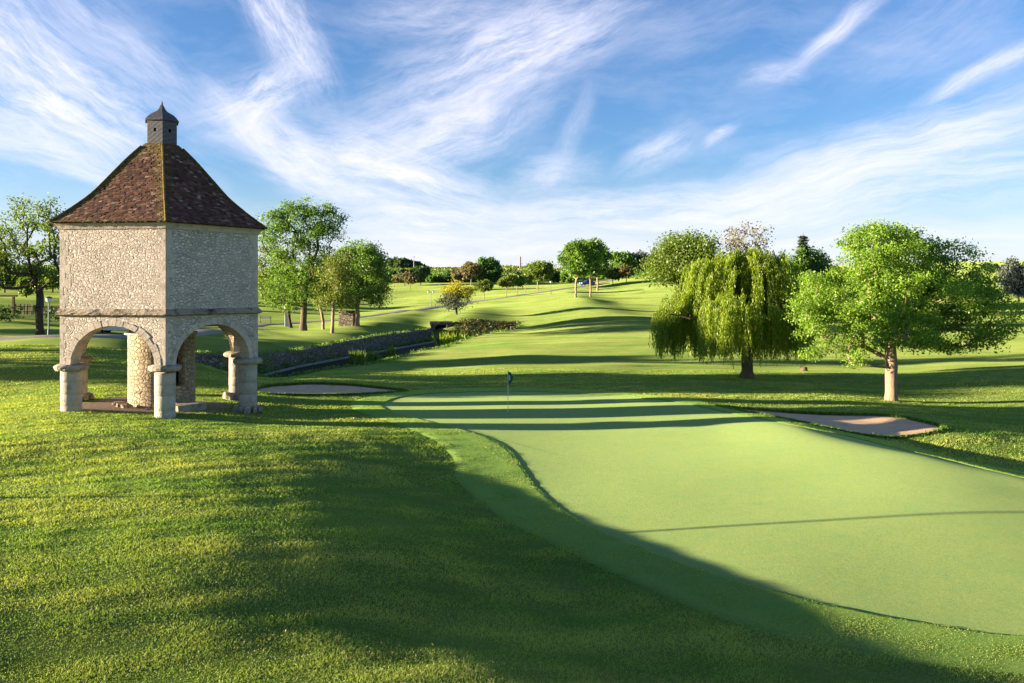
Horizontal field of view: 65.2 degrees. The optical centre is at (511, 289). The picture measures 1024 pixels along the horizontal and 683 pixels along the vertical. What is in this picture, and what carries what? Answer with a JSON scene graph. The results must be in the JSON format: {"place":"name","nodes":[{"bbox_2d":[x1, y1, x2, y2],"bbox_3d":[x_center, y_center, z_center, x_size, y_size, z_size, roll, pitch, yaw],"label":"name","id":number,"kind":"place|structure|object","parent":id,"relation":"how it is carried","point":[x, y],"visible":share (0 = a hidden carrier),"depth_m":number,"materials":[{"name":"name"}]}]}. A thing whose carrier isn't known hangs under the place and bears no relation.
{"place":"outdoors","nodes":[
{"label":"outdoors","id":0,"kind":"place"},
{"bbox_2d":[0,276,635,340],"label":"road","id":1,"kind":"structure","parent":0,"point":[206,331],"depth_m":105.41,"materials":[{"name":"grey asphalt"}]},
{"bbox_2d":[97,326,132,332],"bbox_3d":[-31.961,2.860,65.199,4.214,1.448,1.790,0,0,-5],"label":"car","id":2,"kind":"object","parent":1,"relation":"on","point":[111,328],"visible":0.11,"depth_m":64.36,"materials":[{"name":"white paint"}]},
{"bbox_2d":[579,280,594,285],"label":"car","id":3,"kind":"object","parent":1,"relation":"on","point":[585,282],"visible":0.95,"depth_m":221.25,"materials":[{"name":"blue paint"}]},
{"bbox_2d":[267,340,439,377],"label":"water","id":4,"kind":"structure","parent":0,"point":[343,362],"depth_m":75.56,"materials":[{"name":"grey liquid"}]},
{"bbox_2d":[348,350,372,363],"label":"reed plant","id":5,"kind":"object","parent":4,"relation":"in","point":[355,359],"visible":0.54,"depth_m":73.73,"materials":[{"name":"green plant"}]},
{"bbox_2d":[364,350,381,359],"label":"reed plant","id":6,"kind":"object","parent":4,"relation":"in","point":[376,356],"visible":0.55,"depth_m":77.39,"materials":[{"name":"green plant"}]},
{"bbox_2d":[384,347,398,356],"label":"reed plant","id":7,"kind":"object","parent":4,"relation":"in","point":[390,353],"visible":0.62,"depth_m":81.13,"materials":[{"name":"green plant"}]},
{"bbox_2d":[431,331,462,345],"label":"reed plant","id":8,"kind":"object","parent":4,"relation":"in","point":[445,339],"visible":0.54,"depth_m":96.21,"materials":[{"name":"green plant"}]},
{"bbox_2d":[451,332,469,341],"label":"reed plant","id":9,"kind":"object","parent":4,"relation":"in","point":[464,336],"visible":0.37,"depth_m":103.67,"materials":[{"name":"green plant"}]},
{"bbox_2d":[0,261,1023,682],"bbox_3d":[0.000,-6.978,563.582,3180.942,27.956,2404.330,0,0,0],"label":"ground","id":10,"kind":"structure","parent":0,"point":[606,325],"depth_m":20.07,"materials":[{"name":"green plant"}]},
{"bbox_2d":[0,295,17,317],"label":"pergola","id":11,"kind":"object","parent":10,"relation":"on","point":[13,300],"visible":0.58,"depth_m":76.72,"materials":[{"name":"wood"}]},
{"bbox_2d":[0,304,24,321],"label":"hedge","id":12,"kind":"object","parent":10,"relation":"on","point":[7,311],"visible":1,"depth_m":72.50,"materials":[{"name":"green plant"}]},
{"bbox_2d":[0,259,26,292],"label":"tree","id":13,"kind":"object","parent":10,"relation":"on","point":[7,281],"visible":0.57,"depth_m":139.50,"materials":[{"name":"green plant"}]},
{"bbox_2d":[15,276,34,297],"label":"tree","id":14,"kind":"object","parent":10,"relation":"on","point":[25,292],"visible":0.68,"depth_m":126.40,"materials":[{"name":"green plant"}]},
{"bbox_2d":[13,262,46,289],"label":"tree","id":15,"kind":"object","parent":10,"relation":"on","point":[26,267],"visible":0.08,"depth_m":150.69,"materials":[{"name":"green plant"}]},
{"bbox_2d":[0,192,65,334],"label":"ash tree","id":16,"kind":"object","parent":10,"relation":"on","point":[35,283],"visible":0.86,"depth_m":61.79,"materials":[{"name":"green plant"}]},
{"bbox_2d":[15,304,59,314],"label":"picket fence","id":17,"kind":"object","parent":10,"relation":"on","point":[33,306],"visible":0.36,"depth_m":84.57,"materials":[{"name":"wood"}]},
{"bbox_2d":[45,296,51,334],"bbox_3d":[-34.422,2.031,59.450,0.520,3.032,0.520,0,0,0],"label":"lamp post","id":18,"kind":"object","parent":10,"relation":"on","point":[48,298],"visible":0.94,"depth_m":59.40,"materials":[{"name":"grey metal"}]},
{"bbox_2d":[38,262,59,292],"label":"tree","id":19,"kind":"object","parent":10,"relation":"on","point":[50,287],"visible":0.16,"depth_m":151.80,"materials":[{"name":"green plant"}]},
{"bbox_2d":[43,308,59,321],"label":"hedge","id":20,"kind":"object","parent":10,"relation":"on","point":[53,313],"visible":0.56,"depth_m":76.50,"materials":[{"name":"green plant"}]},
{"bbox_2d":[54,397,231,414],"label":"bare earth","id":21,"kind":"structure","parent":10,"relation":"on","point":[104,404],"depth_m":34.65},
{"bbox_2d":[49,102,267,417],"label":"dovecote","id":22,"kind":"structure","parent":10,"relation":"on","point":[160,230],"depth_m":32.91,"materials":[{"name":"stone"}]},
{"bbox_2d":[217,358,228,371],"bbox_3d":[-21.585,6.073,59.596,4.354,2.200,4.403,0,0,31],"label":"bush","id":23,"kind":"object","parent":10,"relation":"on","point":[227,366],"visible":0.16,"depth_m":58.65,"materials":[{"name":"green plant"}]},
{"bbox_2d":[260,316,270,322],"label":"bench","id":24,"kind":"object","parent":10,"relation":"on","point":[267,317],"visible":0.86,"depth_m":112.31,"materials":[{"name":"paint"}]},
{"bbox_2d":[257,355,279,373],"bbox_3d":[-20.675,6.118,63.735,4.419,2.162,5.272,0,0,-30],"label":"bush","id":25,"kind":"object","parent":10,"relation":"on","point":[266,366],"visible":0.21,"depth_m":63.39,"materials":[{"name":"green plant"}]},
{"bbox_2d":[258,241,305,327],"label":"lime tree","id":26,"kind":"object","parent":10,"relation":"on","point":[263,277],"visible":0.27,"depth_m":101.13,"materials":[{"name":"green plant"}]},
{"bbox_2d":[284,306,290,326],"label":"stone post","id":27,"kind":"object","parent":10,"relation":"on","point":[286,321],"visible":0.34,"depth_m":103.62,"materials":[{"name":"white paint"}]},
{"bbox_2d":[254,193,353,330],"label":"ash tree","id":28,"kind":"object","parent":10,"relation":"on","point":[302,272],"visible":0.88,"depth_m":92.62,"materials":[{"name":"green plant"}]},
{"bbox_2d":[195,327,435,372],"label":"canal wall","id":29,"kind":"structure","parent":10,"relation":"on","point":[334,349],"depth_m":77.16,"materials":[{"name":"grey stone"}]},
{"bbox_2d":[429,321,452,330],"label":"culvert","id":30,"kind":"object","parent":29,"relation":"attached to","point":[438,324],"visible":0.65,"depth_m":111.93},
{"bbox_2d":[308,281,335,329],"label":"tree","id":31,"kind":"object","parent":10,"relation":"on","point":[323,321],"visible":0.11,"depth_m":97.77,"materials":[{"name":"green plant"}]},
{"bbox_2d":[257,385,396,396],"bbox_3d":[-10.352,5.673,44.694,8.385,0.570,4.827,0,0,-31],"label":"bunker","id":32,"kind":"object","parent":10,"relation":"on","point":[306,389],"visible":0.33,"depth_m":45.83},
{"bbox_2d":[307,250,366,332],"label":"slender tree","id":33,"kind":"object","parent":10,"relation":"on","point":[334,275],"visible":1,"depth_m":89.11,"materials":[{"name":"green plant"}]},
{"bbox_2d":[257,341,433,376],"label":"canal kerb","id":34,"kind":"structure","parent":10,"relation":"on","point":[299,366],"depth_m":73.85,"materials":[{"name":"stone"}]},
{"bbox_2d":[338,310,355,325],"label":"stone block","id":35,"kind":"structure","parent":10,"relation":"on","point":[347,318],"depth_m":103.41,"materials":[{"name":"beige stone"}]},
{"bbox_2d":[195,323,521,377],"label":"bank grass","id":36,"kind":"structure","parent":10,"relation":"on","point":[335,356],"depth_m":74.80,"materials":[{"name":"green plant"}]},
{"bbox_2d":[320,237,400,326],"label":"round tree","id":37,"kind":"object","parent":10,"relation":"on","point":[370,257],"visible":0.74,"depth_m":101.91,"materials":[{"name":"green plant"}]},
{"bbox_2d":[384,268,396,282],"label":"bush","id":38,"kind":"object","parent":10,"relation":"on","point":[393,271],"visible":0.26,"depth_m":253.75,"materials":[{"name":"green plant"}]},
{"bbox_2d":[386,256,398,268],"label":"ridge tree","id":39,"kind":"object","parent":10,"relation":"on","point":[390,263],"visible":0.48,"depth_m":411.76,"materials":[{"name":"green plant"}]},
{"bbox_2d":[389,274,403,284],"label":"tree","id":40,"kind":"object","parent":10,"relation":"on","point":[397,280],"visible":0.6,"depth_m":240.69,"materials":[{"name":"brown plant"}]},
{"bbox_2d":[392,257,410,267],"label":"ridge tree","id":41,"kind":"object","parent":10,"relation":"on","point":[401,262],"visible":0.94,"depth_m":405.88,"materials":[{"name":"green plant"}]},
{"bbox_2d":[396,268,411,285],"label":"tree","id":42,"kind":"object","parent":10,"relation":"on","point":[400,271],"visible":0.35,"depth_m":237.96,"materials":[{"name":"green plant"}]},
{"bbox_2d":[399,271,418,290],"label":"sapling","id":43,"kind":"object","parent":10,"relation":"on","point":[410,278],"visible":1,"depth_m":212.73,"materials":[{"name":"brown plant"}]},
{"bbox_2d":[409,261,422,266],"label":"ridge tree","id":44,"kind":"object","parent":10,"relation":"on","point":[418,263],"visible":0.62,"depth_m":416.24,"materials":[{"name":"green plant"}]},
{"bbox_2d":[409,265,432,284],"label":"umbrella tree","id":45,"kind":"object","parent":10,"relation":"on","point":[422,272],"visible":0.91,"depth_m":239.15,"materials":[{"name":"green plant"}]},
{"bbox_2d":[425,275,436,282],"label":"bush","id":46,"kind":"object","parent":10,"relation":"on","point":[430,279],"visible":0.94,"depth_m":251.13,"materials":[{"name":"green plant"}]},
{"bbox_2d":[434,275,449,282],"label":"bush","id":47,"kind":"object","parent":10,"relation":"on","point":[441,278],"visible":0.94,"depth_m":251.74,"materials":[{"name":"green plant"}]},
{"bbox_2d":[439,270,455,281],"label":"bush","id":48,"kind":"object","parent":10,"relation":"on","point":[446,273],"visible":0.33,"depth_m":252.11,"materials":[{"name":"green plant"}]},
{"bbox_2d":[435,278,478,314],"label":"shrub","id":49,"kind":"object","parent":10,"relation":"on","point":[456,299],"visible":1,"depth_m":119.78,"materials":[{"name":"yellow plant"}]},
{"bbox_2d":[450,267,469,282],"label":"tree","id":50,"kind":"object","parent":10,"relation":"on","point":[457,275],"visible":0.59,"depth_m":246.47,"materials":[{"name":"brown plant"}]},
{"bbox_2d":[319,265,608,276],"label":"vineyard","id":51,"kind":"object","parent":10,"relation":"on","point":[509,267],"visible":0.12,"depth_m":381.42,"materials":[{"name":"green plant"}]},
{"bbox_2d":[460,260,482,284],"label":"tree","id":52,"kind":"object","parent":10,"relation":"on","point":[470,270],"visible":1,"depth_m":235.31,"materials":[{"name":"brown plant"}]},
{"bbox_2d":[435,318,520,340],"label":"brown reeds","id":53,"kind":"object","parent":10,"relation":"on","point":[514,324],"visible":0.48,"depth_m":111.82,"materials":[{"name":"brown plant"}]},
{"bbox_2d":[473,279,493,298],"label":"sapling","id":54,"kind":"object","parent":10,"relation":"on","point":[484,285],"visible":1,"depth_m":175.34,"materials":[{"name":"green plant"}]},
{"bbox_2d":[476,256,504,282],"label":"tree","id":55,"kind":"object","parent":10,"relation":"on","point":[491,269],"visible":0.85,"depth_m":248.91,"materials":[{"name":"green plant"}]},
{"bbox_2d":[497,273,516,296],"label":"sapling","id":56,"kind":"object","parent":10,"relation":"on","point":[507,281],"visible":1,"depth_m":178.02,"materials":[{"name":"green plant"}]},
{"bbox_2d":[503,269,520,275],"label":"bush","id":57,"kind":"object","parent":10,"relation":"on","point":[510,271],"visible":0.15,"depth_m":270.30,"materials":[{"name":"green plant"}]},
{"bbox_2d":[511,273,526,294],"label":"sapling","id":58,"kind":"object","parent":10,"relation":"on","point":[520,280],"visible":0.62,"depth_m":181.24,"materials":[{"name":"green plant"}]},
{"bbox_2d":[521,273,534,292],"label":"sapling","id":59,"kind":"object","parent":10,"relation":"on","point":[529,277],"visible":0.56,"depth_m":200.79,"materials":[{"name":"green plant"}]},
{"bbox_2d":[401,265,661,281],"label":"undergrowth","id":60,"kind":"object","parent":10,"relation":"on","point":[435,273],"visible":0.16,"depth_m":255.10,"materials":[{"name":"green plant"}]},
{"bbox_2d":[520,260,556,289],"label":"tree","id":61,"kind":"object","parent":10,"relation":"on","point":[543,270],"visible":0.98,"depth_m":207.62,"materials":[{"name":"green plant"}]},
{"bbox_2d":[550,271,560,282],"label":"bush","id":62,"kind":"object","parent":10,"relation":"on","point":[556,276],"visible":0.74,"depth_m":256.25,"materials":[{"name":"green plant"}]},
{"bbox_2d":[559,271,573,282],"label":"bush","id":63,"kind":"object","parent":10,"relation":"on","point":[564,279],"visible":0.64,"depth_m":246.52,"materials":[{"name":"green plant"}]},
{"bbox_2d":[553,238,596,296],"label":"tree","id":64,"kind":"object","parent":10,"relation":"on","point":[579,253],"visible":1,"depth_m":149.32,"materials":[{"name":"green plant"}]},
{"bbox_2d":[576,237,605,296],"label":"tree","id":65,"kind":"object","parent":10,"relation":"on","point":[594,269],"visible":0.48,"depth_m":155.14,"materials":[{"name":"green plant"}]},
{"bbox_2d":[257,381,950,438],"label":"bunker edge grass","id":66,"kind":"structure","parent":10,"relation":"on","point":[942,427],"depth_m":39.03,"materials":[{"name":"green plant"}]},
{"bbox_2d":[596,245,614,289],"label":"tree","id":67,"kind":"object","parent":10,"relation":"on","point":[607,254],"visible":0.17,"depth_m":198.67,"materials":[{"name":"green plant"}]},
{"bbox_2d":[603,266,623,284],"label":"tree","id":68,"kind":"object","parent":10,"relation":"on","point":[612,274],"visible":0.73,"depth_m":210.19,"materials":[{"name":"green plant"}]},
{"bbox_2d":[608,250,638,278],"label":"hilltop tree","id":69,"kind":"object","parent":10,"relation":"on","point":[622,258],"visible":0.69,"depth_m":234.46,"materials":[{"name":"green plant"}]},
{"bbox_2d":[616,264,634,284],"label":"tree","id":70,"kind":"object","parent":10,"relation":"on","point":[625,271],"visible":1,"depth_m":208.65,"materials":[{"name":"green plant"}]},
{"bbox_2d":[629,249,648,275],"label":"hilltop tree","id":71,"kind":"object","parent":10,"relation":"on","point":[639,254],"visible":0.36,"depth_m":237.32,"materials":[{"name":"green plant"}]},
{"bbox_2d":[636,225,726,291],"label":"tree","id":72,"kind":"object","parent":10,"relation":"on","point":[667,259],"visible":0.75,"depth_m":127.73,"materials":[{"name":"green plant"}]},
{"bbox_2d":[351,388,1023,674],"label":"fringe","id":73,"kind":"object","parent":10,"relation":"on","point":[666,588],"visible":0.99,"depth_m":16.34,"materials":[{"name":"green plant"}]},
{"bbox_2d":[382,392,1023,634],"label":"putting green","id":74,"kind":"object","parent":10,"relation":"on","point":[828,518],"visible":1,"depth_m":22.41,"materials":[{"name":"green plant"}]},
{"bbox_2d":[508,371,512,384],"bbox_3d":[-0.094,4.882,37.800,0.302,2.141,0.112,0,0,0],"label":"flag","id":75,"kind":"object","parent":74,"relation":"on","point":[510,377],"visible":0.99,"depth_m":37.80,"materials":[{"name":"fabric"}]},
{"bbox_2d":[648,246,817,378],"bbox_3d":[16.294,1.685,56.888,10.628,9.807,10.251,0,0,-33],"label":"willow tree","id":76,"kind":"object","parent":10,"relation":"on","point":[736,302],"visible":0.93,"depth_m":56.39,"materials":[{"name":"green plant"}]},
{"bbox_2d":[718,219,775,260],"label":"tree","id":77,"kind":"object","parent":10,"relation":"on","point":[738,242],"visible":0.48,"depth_m":136.32,"materials":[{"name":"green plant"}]},
{"bbox_2d":[777,243,821,295],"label":"tree","id":78,"kind":"object","parent":10,"relation":"on","point":[796,259],"visible":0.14,"depth_m":116.61,"materials":[{"name":"green plant"}]},
{"bbox_2d":[795,235,815,297],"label":"fir tree","id":79,"kind":"object","parent":10,"relation":"on","point":[803,240],"visible":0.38,"depth_m":117.15,"materials":[{"name":"green plant"}]},
{"bbox_2d":[807,242,842,298],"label":"tree","id":80,"kind":"object","parent":10,"relation":"on","point":[821,264],"visible":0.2,"depth_m":118.07,"materials":[{"name":"green plant"}]},
{"bbox_2d":[740,409,938,435],"bbox_3d":[14.382,6.123,36.641,9.593,0.416,5.272,0,0,14],"label":"bunker","id":81,"kind":"object","parent":10,"relation":"on","point":[883,425],"visible":0.8,"depth_m":37.12},
{"bbox_2d":[781,218,1023,401],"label":"ash tree","id":82,"kind":"object","parent":10,"relation":"on","point":[899,314],"visible":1,"depth_m":45.06,"materials":[{"name":"green plant"}]},
{"bbox_2d":[983,263,1000,272],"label":"ridge tree","id":83,"kind":"object","parent":10,"relation":"on","point":[995,265],"visible":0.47,"depth_m":229.71,"materials":[{"name":"green plant"}]},
{"bbox_2d":[995,255,1023,301],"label":"cedar tree","id":84,"kind":"object","parent":10,"relation":"on","point":[1012,270],"visible":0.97,"depth_m":144.38,"materials":[{"name":"plant"}]},
{"bbox_2d":[0,0,1023,270],"label":"sky","id":85,"kind":"structure","parent":0,"point":[448,133],"materials":[{"name":"blue"}]}
]}

